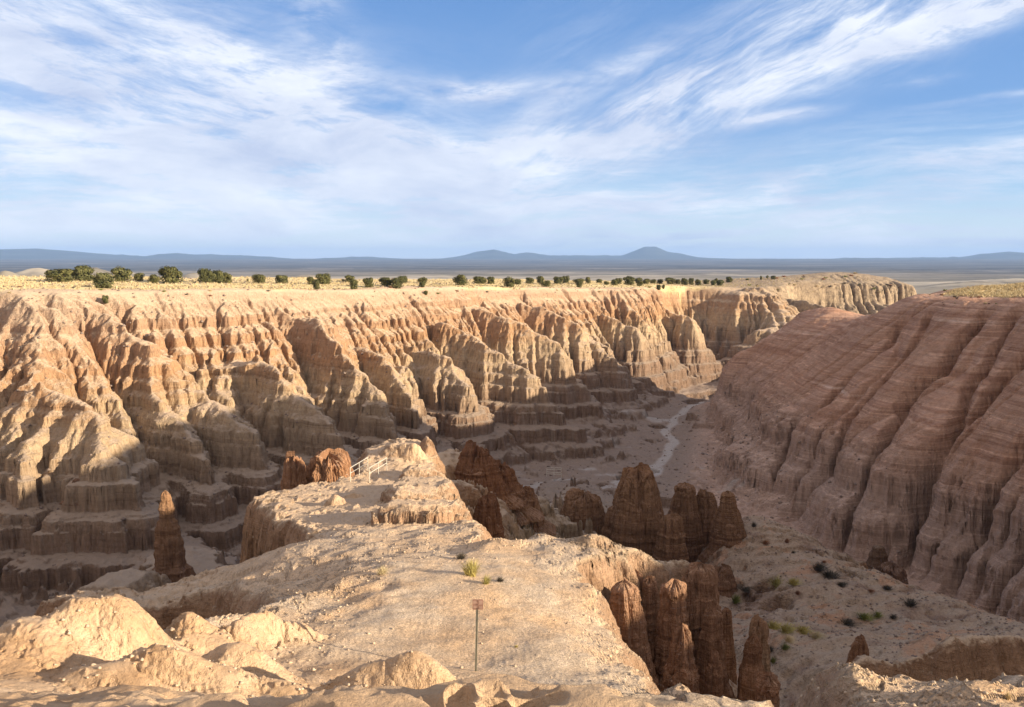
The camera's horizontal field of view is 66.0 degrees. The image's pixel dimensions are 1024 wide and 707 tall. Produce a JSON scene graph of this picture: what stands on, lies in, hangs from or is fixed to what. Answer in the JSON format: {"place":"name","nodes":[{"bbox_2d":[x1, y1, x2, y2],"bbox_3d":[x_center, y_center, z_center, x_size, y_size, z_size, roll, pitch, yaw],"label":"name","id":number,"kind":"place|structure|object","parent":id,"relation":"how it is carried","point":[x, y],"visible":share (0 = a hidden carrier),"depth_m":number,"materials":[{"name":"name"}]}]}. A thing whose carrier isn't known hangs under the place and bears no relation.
{"place":"outdoors","nodes":[
{"label":"outdoors","id":0,"kind":"place"},
{"bbox_2d":[0,276,1021,299],"bbox_3d":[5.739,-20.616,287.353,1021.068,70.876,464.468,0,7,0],"label":"plateau","id":1,"kind":"structure","parent":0,"point":[678,289],"depth_m":240.66,"materials":[{"name":"soil"}]},
{"bbox_2d":[44,268,74,282],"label":"juniper tree","id":2,"kind":"object","parent":1,"relation":"on","point":[60,275],"visible":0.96,"depth_m":192.94,"materials":[{"name":"green plant"}]},
{"bbox_2d":[71,265,94,281],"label":"juniper tree","id":3,"kind":"object","parent":1,"relation":"on","point":[80,272],"visible":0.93,"depth_m":201.51,"materials":[{"name":"green plant"}]},
{"bbox_2d":[92,272,114,288],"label":"juniper tree","id":4,"kind":"object","parent":1,"relation":"on","point":[105,280],"visible":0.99,"depth_m":169.64,"materials":[{"name":"green plant"}]},
{"bbox_2d":[111,266,133,281],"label":"juniper tree","id":5,"kind":"object","parent":1,"relation":"on","point":[120,274],"visible":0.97,"depth_m":207.85,"materials":[{"name":"green plant"}]},
{"bbox_2d":[133,273,144,280],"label":"juniper tree","id":6,"kind":"object","parent":1,"relation":"on","point":[138,276],"visible":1,"depth_m":213.78,"materials":[{"name":"green plant"}]},
{"bbox_2d":[148,274,160,282],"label":"juniper tree","id":7,"kind":"object","parent":1,"relation":"on","point":[154,278],"visible":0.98,"depth_m":210.21,"materials":[{"name":"green plant"}]},
{"bbox_2d":[158,265,184,283],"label":"juniper tree","id":8,"kind":"object","parent":1,"relation":"on","point":[170,275],"visible":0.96,"depth_m":211.76,"materials":[{"name":"green plant"}]},
{"bbox_2d":[197,268,215,282],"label":"juniper tree","id":9,"kind":"object","parent":1,"relation":"on","point":[206,275],"visible":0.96,"depth_m":217.22,"materials":[{"name":"green plant"}]},
{"bbox_2d":[212,270,224,282],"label":"juniper tree","id":10,"kind":"object","parent":1,"relation":"on","point":[219,276],"visible":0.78,"depth_m":225.23,"materials":[{"name":"green plant"}]},
{"bbox_2d":[223,272,232,282],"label":"juniper tree","id":11,"kind":"object","parent":1,"relation":"on","point":[228,278],"visible":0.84,"depth_m":228.80,"materials":[{"name":"green plant"}]},
{"bbox_2d":[251,274,265,283],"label":"juniper tree","id":12,"kind":"object","parent":1,"relation":"on","point":[258,278],"visible":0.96,"depth_m":230.13,"materials":[{"name":"green plant"}]},
{"bbox_2d":[275,275,287,283],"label":"juniper tree","id":13,"kind":"object","parent":1,"relation":"on","point":[283,279],"visible":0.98,"depth_m":234.45,"materials":[{"name":"green plant"}]},
{"bbox_2d":[306,277,314,284],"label":"juniper tree","id":14,"kind":"object","parent":1,"relation":"on","point":[309,279],"visible":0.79,"depth_m":232.09,"materials":[{"name":"green plant"}]},
{"bbox_2d":[311,279,319,289],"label":"juniper tree","id":15,"kind":"object","parent":1,"relation":"on","point":[316,284],"visible":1,"depth_m":203.36,"materials":[{"name":"green plant"}]},
{"bbox_2d":[315,273,330,284],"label":"juniper tree","id":16,"kind":"object","parent":1,"relation":"on","point":[325,278],"visible":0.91,"depth_m":236.20,"materials":[{"name":"green plant"}]},
{"bbox_2d":[344,275,354,281],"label":"juniper tree","id":17,"kind":"object","parent":1,"relation":"on","point":[349,278],"visible":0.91,"depth_m":255.25,"materials":[{"name":"green plant"}]},
{"bbox_2d":[350,279,357,288],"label":"juniper tree","id":18,"kind":"object","parent":1,"relation":"on","point":[353,283],"visible":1,"depth_m":212.66,"materials":[{"name":"green plant"}]},
{"bbox_2d":[363,277,373,287],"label":"juniper tree","id":19,"kind":"object","parent":1,"relation":"on","point":[368,283],"visible":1,"depth_m":219.88,"materials":[{"name":"green plant"}]},
{"bbox_2d":[378,277,392,285],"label":"juniper tree","id":20,"kind":"object","parent":1,"relation":"on","point":[385,281],"visible":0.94,"depth_m":225.78,"materials":[{"name":"green plant"}]},
{"bbox_2d":[391,277,402,288],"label":"juniper tree","id":21,"kind":"object","parent":1,"relation":"on","point":[397,282],"visible":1,"depth_m":223.78,"materials":[{"name":"green plant"}]},
{"bbox_2d":[397,276,407,282],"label":"juniper tree","id":22,"kind":"object","parent":1,"relation":"on","point":[404,278],"visible":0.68,"depth_m":258.24,"materials":[{"name":"green plant"}]},
{"bbox_2d":[417,277,427,282],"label":"juniper tree","id":23,"kind":"object","parent":1,"relation":"on","point":[423,279],"visible":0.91,"depth_m":263.95,"materials":[{"name":"green plant"}]},
{"bbox_2d":[0,274,867,297],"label":"dry grass","id":24,"kind":"structure","parent":1,"relation":"on","point":[288,285],"depth_m":219.97,"materials":[{"name":"beige plant"}]},
{"bbox_2d":[452,274,467,284],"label":"juniper tree","id":25,"kind":"object","parent":1,"relation":"on","point":[459,279],"visible":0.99,"depth_m":259.92,"materials":[{"name":"green plant"}]},
{"bbox_2d":[473,276,483,283],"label":"juniper tree","id":26,"kind":"object","parent":1,"relation":"on","point":[476,279],"visible":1,"depth_m":284.19,"materials":[{"name":"green plant"}]},
{"bbox_2d":[502,276,514,286],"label":"juniper tree","id":27,"kind":"object","parent":1,"relation":"on","point":[508,282],"visible":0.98,"depth_m":273.22,"materials":[{"name":"green plant"}]},
{"bbox_2d":[525,277,533,283],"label":"juniper tree","id":28,"kind":"object","parent":1,"relation":"on","point":[529,280],"visible":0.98,"depth_m":322.93,"materials":[{"name":"green plant"}]},
{"bbox_2d":[536,276,543,283],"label":"juniper tree","id":29,"kind":"object","parent":1,"relation":"on","point":[540,279],"visible":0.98,"depth_m":324.70,"materials":[{"name":"green plant"}]},
{"bbox_2d":[541,281,549,286],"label":"juniper tree","id":30,"kind":"object","parent":1,"relation":"on","point":[545,283],"visible":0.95,"depth_m":287.09,"materials":[{"name":"green plant"}]},
{"bbox_2d":[553,276,563,283],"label":"juniper tree","id":31,"kind":"object","parent":1,"relation":"on","point":[557,280],"visible":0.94,"depth_m":311.43,"materials":[{"name":"green plant"}]},
{"bbox_2d":[562,276,569,282],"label":"juniper tree","id":32,"kind":"object","parent":1,"relation":"on","point":[566,279],"visible":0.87,"depth_m":330.87,"materials":[{"name":"green plant"}]},
{"bbox_2d":[572,278,584,282],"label":"juniper tree","id":33,"kind":"object","parent":1,"relation":"on","point":[578,280],"visible":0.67,"depth_m":320.80,"materials":[{"name":"green plant"}]},
{"bbox_2d":[610,279,617,284],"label":"juniper tree","id":34,"kind":"object","parent":1,"relation":"on","point":[614,282],"visible":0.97,"depth_m":327.83,"materials":[{"name":"green plant"}]},
{"bbox_2d":[623,276,634,284],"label":"juniper tree","id":35,"kind":"object","parent":1,"relation":"on","point":[629,280],"visible":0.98,"depth_m":336.26,"materials":[{"name":"green plant"}]},
{"bbox_2d":[636,280,643,285],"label":"juniper tree","id":36,"kind":"object","parent":1,"relation":"on","point":[639,283],"visible":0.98,"depth_m":331.80,"materials":[{"name":"green plant"}]},
{"bbox_2d":[643,278,650,283],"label":"juniper tree","id":37,"kind":"object","parent":1,"relation":"on","point":[646,281],"visible":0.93,"depth_m":361.27,"materials":[{"name":"green plant"}]},
{"bbox_2d":[665,277,675,283],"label":"juniper tree","id":38,"kind":"object","parent":1,"relation":"on","point":[669,280],"visible":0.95,"depth_m":376.44,"materials":[{"name":"green plant"}]},
{"bbox_2d":[688,278,693,284],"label":"juniper tree","id":39,"kind":"object","parent":1,"relation":"on","point":[691,280],"visible":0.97,"depth_m":394.74,"materials":[{"name":"green plant"}]},
{"bbox_2d":[695,279,701,285],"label":"juniper tree","id":40,"kind":"object","parent":1,"relation":"on","point":[697,282],"visible":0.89,"depth_m":389.36,"materials":[{"name":"green plant"}]},
{"bbox_2d":[716,279,724,285],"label":"juniper tree","id":41,"kind":"object","parent":1,"relation":"on","point":[720,282],"visible":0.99,"depth_m":385.57,"materials":[{"name":"green plant"}]},
{"bbox_2d":[0,272,1023,706],"bbox_3d":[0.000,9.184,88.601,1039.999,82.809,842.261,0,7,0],"label":"canyon slope","id":42,"kind":"structure","parent":0,"point":[706,336],"depth_m":156.34,"materials":[{"name":"stone"}]},
{"bbox_2d":[59,478,79,505],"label":"rock tower","id":43,"kind":"structure","parent":42,"relation":"on","point":[74,481],"depth_m":112.55,"materials":[{"name":"red stone"}]},
{"bbox_2d":[102,295,108,303],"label":"juniper tree","id":44,"kind":"object","parent":42,"relation":"on","point":[104,299],"visible":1,"depth_m":162.87,"materials":[{"name":"green plant"}]},
{"bbox_2d":[152,490,195,582],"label":"rock tower","id":45,"kind":"structure","parent":42,"relation":"on","point":[169,554],"depth_m":84.21,"materials":[{"name":"brown stone"}]},
{"bbox_2d":[0,276,931,608],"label":"talus","id":46,"kind":"structure","parent":42,"relation":"on","point":[404,384],"depth_m":176.47,"materials":[{"name":"brown stone"}]},
{"bbox_2d":[473,492,504,537],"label":"rock crag","id":47,"kind":"structure","parent":42,"relation":"on","point":[487,514],"depth_m":59.28,"materials":[{"name":"red stone"}]},
{"bbox_2d":[454,440,525,509],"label":"rock crag","id":48,"kind":"structure","parent":42,"relation":"on","point":[476,464],"depth_m":74.76,"materials":[{"name":"red stone"}]},
{"bbox_2d":[494,459,544,525],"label":"rock crag","id":49,"kind":"structure","parent":42,"relation":"on","point":[529,512],"depth_m":76.86,"materials":[{"name":"brown stone"}]},
{"bbox_2d":[521,484,556,536],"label":"rock crag","id":50,"kind":"structure","parent":42,"relation":"on","point":[546,527],"depth_m":79.78,"materials":[{"name":"brown stone"}]},
{"bbox_2d":[560,487,605,534],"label":"rock block","id":51,"kind":"object","parent":42,"relation":"on","point":[579,504],"visible":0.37,"depth_m":93.07,"materials":[{"name":"brown stone"}]},
{"bbox_2d":[601,462,663,557],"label":"rock tower","id":52,"kind":"structure","parent":42,"relation":"on","point":[634,514],"depth_m":87.78,"materials":[{"name":"brown stone"}]},
{"bbox_2d":[609,578,658,688],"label":"rock tower","id":53,"kind":"structure","parent":42,"relation":"on","point":[626,607],"depth_m":29.49,"materials":[{"name":"stone"}]},
{"bbox_2d":[642,575,659,659],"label":"rock tower","id":54,"kind":"structure","parent":42,"relation":"on","point":[650,601],"depth_m":32.22,"materials":[{"name":"stone"}]},
{"bbox_2d":[652,578,688,691],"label":"rock tower","id":55,"kind":"structure","parent":42,"relation":"on","point":[673,615],"depth_m":30.16,"materials":[{"name":"stone"}]},
{"bbox_2d":[653,512,688,561],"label":"rock tower","id":56,"kind":"structure","parent":42,"relation":"on","point":[670,542],"depth_m":83.13,"materials":[{"name":"brown stone"}]},
{"bbox_2d":[661,623,699,693],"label":"rock tower","id":57,"kind":"structure","parent":42,"relation":"on","point":[680,666],"depth_m":26.63,"materials":[{"name":"stone"}]},
{"bbox_2d":[668,482,704,562],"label":"rock tower","id":58,"kind":"structure","parent":42,"relation":"on","point":[684,505],"depth_m":93.60,"materials":[{"name":"brown stone"}]},
{"bbox_2d":[681,573,695,640],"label":"rock tower","id":59,"kind":"structure","parent":42,"relation":"on","point":[687,579],"depth_m":32.20,"materials":[{"name":"stone"}]},
{"bbox_2d":[696,489,717,546],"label":"rock tower","id":60,"kind":"structure","parent":42,"relation":"on","point":[707,505],"depth_m":94.83,"materials":[{"name":"brown stone"}]},
{"bbox_2d":[696,605,721,693],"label":"rock tower","id":61,"kind":"structure","parent":42,"relation":"on","point":[709,638],"depth_m":31.39,"materials":[{"name":"stone"}]},
{"bbox_2d":[703,648,723,696],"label":"rock tower","id":62,"kind":"structure","parent":42,"relation":"on","point":[713,679],"depth_m":28.41,"materials":[{"name":"stone"}]},
{"bbox_2d":[697,491,746,563],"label":"rock tower","id":63,"kind":"structure","parent":42,"relation":"on","point":[728,531],"depth_m":89.11,"materials":[{"name":"brown stone"}]},
{"bbox_2d":[714,563,737,597],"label":"rock crag","id":64,"kind":"structure","parent":42,"relation":"on","point":[727,584],"depth_m":80.43,"materials":[{"name":"brown stone"}]},
{"bbox_2d":[722,607,736,684],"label":"rock tower","id":65,"kind":"structure","parent":42,"relation":"on","point":[730,660],"depth_m":37.59,"materials":[{"name":"stone"}]},
{"bbox_2d":[730,594,741,603],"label":"bush","id":66,"kind":"object","parent":42,"relation":"on","point":[735,599],"visible":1,"depth_m":77.76,"materials":[{"name":"green plant"}]},
{"bbox_2d":[734,585,759,592],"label":"bush","id":67,"kind":"object","parent":42,"relation":"on","point":[746,589],"visible":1,"depth_m":79.98,"materials":[{"name":"plant"}]},
{"bbox_2d":[736,633,764,700],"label":"rock tower","id":68,"kind":"structure","parent":42,"relation":"on","point":[751,668],"depth_m":31.49,"materials":[{"name":"stone"}]},
{"bbox_2d":[748,614,770,671],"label":"rock crag","id":69,"kind":"structure","parent":42,"relation":"on","point":[758,627],"depth_m":48.15,"materials":[{"name":"stone"}]},
{"bbox_2d":[755,672,780,706],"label":"rock tower","id":70,"kind":"structure","parent":42,"relation":"on","point":[767,685],"depth_m":25.33,"materials":[{"name":"stone"}]},
{"bbox_2d":[766,618,782,629],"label":"bush","id":71,"kind":"object","parent":42,"relation":"on","point":[771,625],"visible":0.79,"depth_m":65.97,"materials":[{"name":"green plant"}]},
{"bbox_2d":[764,574,791,589],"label":"bush","id":72,"kind":"object","parent":42,"relation":"on","point":[777,582],"visible":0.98,"depth_m":78.89,"materials":[{"name":"green plant"}]},
{"bbox_2d":[781,643,790,649],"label":"bush","id":73,"kind":"object","parent":42,"relation":"on","point":[785,647],"visible":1,"depth_m":60.19,"materials":[{"name":"green plant"}]},
{"bbox_2d":[775,620,798,633],"bbox_3d":[21.835,21.845,62.900,3.000,0.820,2.436,-5,9,-37],"label":"bush","id":74,"kind":"object","parent":42,"relation":"on","point":[786,629],"visible":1,"depth_m":62.84,"materials":[{"name":"green plant"}]},
{"bbox_2d":[780,634,797,643],"bbox_3d":[21.695,22.173,61.507,1.976,0.492,2.259,4,8,33],"label":"bush","id":75,"kind":"object","parent":42,"relation":"on","point":[788,639],"visible":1,"depth_m":61.36,"materials":[{"name":"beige plant"}]},
{"bbox_2d":[786,575,805,585],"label":"bush","id":76,"kind":"object","parent":42,"relation":"on","point":[793,582],"visible":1,"depth_m":77.53,"materials":[{"name":"green plant"}]},
{"bbox_2d":[796,623,810,634],"bbox_3d":[23.153,22.074,63.041,2.452,0.700,2.382,5,8,34],"label":"bush","id":77,"kind":"object","parent":42,"relation":"on","point":[803,630],"visible":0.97,"depth_m":63.01,"materials":[{"name":"green plant"}]},
{"bbox_2d":[586,515,1023,706],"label":"scree","id":78,"kind":"structure","parent":42,"relation":"on","point":[854,631],"depth_m":69.15,"materials":[{"name":"brown stone"}]},
{"bbox_2d":[807,631,827,639],"bbox_3d":[23.496,21.645,60.746,2.240,0.615,1.948,-1,7,-6],"label":"bush","id":79,"kind":"object","parent":42,"relation":"on","point":[817,634],"visible":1,"depth_m":60.73,"materials":[{"name":"green plant"}]},
{"bbox_2d":[811,560,832,571],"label":"bush","id":80,"kind":"object","parent":42,"relation":"on","point":[818,567],"visible":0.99,"depth_m":80.65,"materials":[{"name":"plant"}]},
{"bbox_2d":[812,568,849,578],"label":"bush","id":81,"kind":"object","parent":42,"relation":"on","point":[829,575],"visible":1,"depth_m":78.65,"materials":[{"name":"plant"}]},
{"bbox_2d":[837,581,849,586],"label":"bush","id":82,"kind":"object","parent":42,"relation":"on","point":[841,584],"visible":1,"depth_m":76.12,"materials":[{"name":"plant"}]},
{"bbox_2d":[838,616,864,627],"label":"bush","id":83,"kind":"object","parent":42,"relation":"on","point":[849,622],"visible":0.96,"depth_m":69.67,"materials":[{"name":"green plant"}]},
{"bbox_2d":[850,610,877,622],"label":"bush","id":84,"kind":"object","parent":42,"relation":"on","point":[862,616],"visible":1,"depth_m":69.92,"materials":[{"name":"green plant"}]},
{"bbox_2d":[868,609,884,618],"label":"bush","id":85,"kind":"object","parent":42,"relation":"on","point":[877,614],"visible":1,"depth_m":70.13,"materials":[{"name":"green plant"}]},
{"bbox_2d":[866,544,887,570],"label":"rock dome","id":86,"kind":"object","parent":42,"relation":"on","point":[877,557],"visible":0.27,"depth_m":102.18,"materials":[{"name":"brown stone"}]},
{"bbox_2d":[877,583,893,590],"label":"bush","id":87,"kind":"object","parent":42,"relation":"on","point":[886,587],"visible":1,"depth_m":76.66,"materials":[{"name":"plant"}]},
{"bbox_2d":[880,560,908,583],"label":"rock crag","id":88,"kind":"structure","parent":42,"relation":"on","point":[894,570],"depth_m":96.03,"materials":[{"name":"stone"}]},
{"bbox_2d":[900,596,919,607],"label":"bush","id":89,"kind":"object","parent":42,"relation":"on","point":[909,603],"visible":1,"depth_m":71.19,"materials":[{"name":"grey plant"}]},
{"bbox_2d":[0,436,1023,706],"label":"ridge","id":90,"kind":"structure","parent":0,"point":[416,600],"depth_m":22.67,"materials":[{"name":"stone"}]},
{"bbox_2d":[280,451,306,489],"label":"rock crag","id":91,"kind":"structure","parent":90,"relation":"on","point":[294,470],"depth_m":69.18,"materials":[{"name":"stone"}]},
{"bbox_2d":[305,448,354,483],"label":"rock crag","id":92,"kind":"structure","parent":90,"relation":"on","point":[329,465],"depth_m":70.68,"materials":[{"name":"stone"}]},
{"bbox_2d":[350,457,367,481],"bbox_3d":[-10.955,8.421,56.543,0.055,1.462,3.656,1,7,9],"label":"railing","id":93,"kind":"object","parent":90,"relation":"on","point":[359,467],"visible":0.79,"depth_m":56.51,"materials":[{"name":"white metal"}]},
{"bbox_2d":[369,458,386,482],"bbox_3d":[-9.563,8.417,56.398,0.056,1.455,3.575,1,7,11],"label":"railing","id":94,"kind":"object","parent":90,"relation":"on","point":[377,468],"visible":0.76,"depth_m":56.35,"materials":[{"name":"white metal"}]},
{"bbox_2d":[376,564,391,574],"bbox_3d":[-4.583,7.630,27.844,0.829,0.370,0.722,-6,9,-43],"label":"bush","id":95,"kind":"object","parent":90,"relation":"on","point":[381,571],"visible":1,"depth_m":27.84,"materials":[{"name":"beige plant"}]},
{"bbox_2d":[454,551,466,558],"bbox_3d":[-1.964,7.860,30.704,0.703,0.347,0.792,-2,7,-16],"label":"bush","id":96,"kind":"object","parent":90,"relation":"on","point":[461,557],"visible":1,"depth_m":30.71,"materials":[{"name":"plant"}]},
{"bbox_2d":[460,557,480,576],"bbox_3d":[-1.451,7.490,27.794,1.125,0.735,1.093,-5,8,-34],"label":"bush","id":97,"kind":"object","parent":90,"relation":"on","point":[471,571],"visible":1,"depth_m":27.67,"materials":[{"name":"yellow plant"}]},
{"bbox_2d":[472,599,482,670],"bbox_3d":[-0.824,6.974,19.104,0.256,2.137,0.052,0,7,0],"label":"trail sign","id":98,"kind":"object","parent":90,"relation":"on","point":[477,604],"visible":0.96,"depth_m":19.04,"materials":[{"name":"wood"}]},
{"bbox_2d":[479,574,491,584],"bbox_3d":[-0.892,7.664,26.792,0.539,0.406,0.663,2,7,15],"label":"bush","id":99,"kind":"object","parent":90,"relation":"on","point":[486,580],"visible":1,"depth_m":26.77,"materials":[{"name":"yellow plant"}]},
{"bbox_2d":[48,477,1002,706],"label":"gravel","id":100,"kind":"structure","parent":90,"relation":"on","point":[934,704],"depth_m":16.92,"materials":[{"name":"beige gravel"}]},
{"bbox_2d":[635,569,642,593],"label":"rock tower","id":101,"kind":"structure","parent":90,"relation":"on","point":[640,576],"depth_m":32.62,"materials":[{"name":"stone"}]},
{"bbox_2d":[685,562,735,698],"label":"rock tower","id":102,"kind":"structure","parent":90,"relation":"on","point":[706,580],"depth_m":32.45,"materials":[{"name":"stone"}]},
{"bbox_2d":[845,634,868,663],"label":"rock tower","id":103,"kind":"structure","parent":90,"relation":"on","point":[859,646],"depth_m":33.08,"materials":[{"name":"stone"}]},
{"bbox_2d":[0,259,1023,293],"bbox_3d":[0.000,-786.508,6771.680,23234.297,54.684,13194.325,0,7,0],"label":"valley plain","id":104,"kind":"structure","parent":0,"point":[925,276],"depth_m":4088.26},
{"bbox_2d":[0,247,1023,258],"bbox_3d":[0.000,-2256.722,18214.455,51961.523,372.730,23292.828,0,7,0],"label":"mountains","id":105,"kind":"structure","parent":0,"point":[650,253],"depth_m":14408.19,"materials":[{"name":"stone"}]},
{"bbox_2d":[0,0,1023,258],"label":"sky","id":106,"kind":"structure","parent":0,"point":[293,129],"materials":[{"name":"blue"}]},
{"bbox_2d":[691,287,1023,621],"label":"red slope","id":107,"kind":"structure","parent":0,"point":[920,397],"depth_m":141.04,"materials":[{"name":"stone"}]},
{"bbox_2d":[941,282,1023,297],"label":"dry grass","id":108,"kind":"structure","parent":107,"relation":"on","point":[1011,292],"depth_m":173.56,"materials":[{"name":"beige plant"}]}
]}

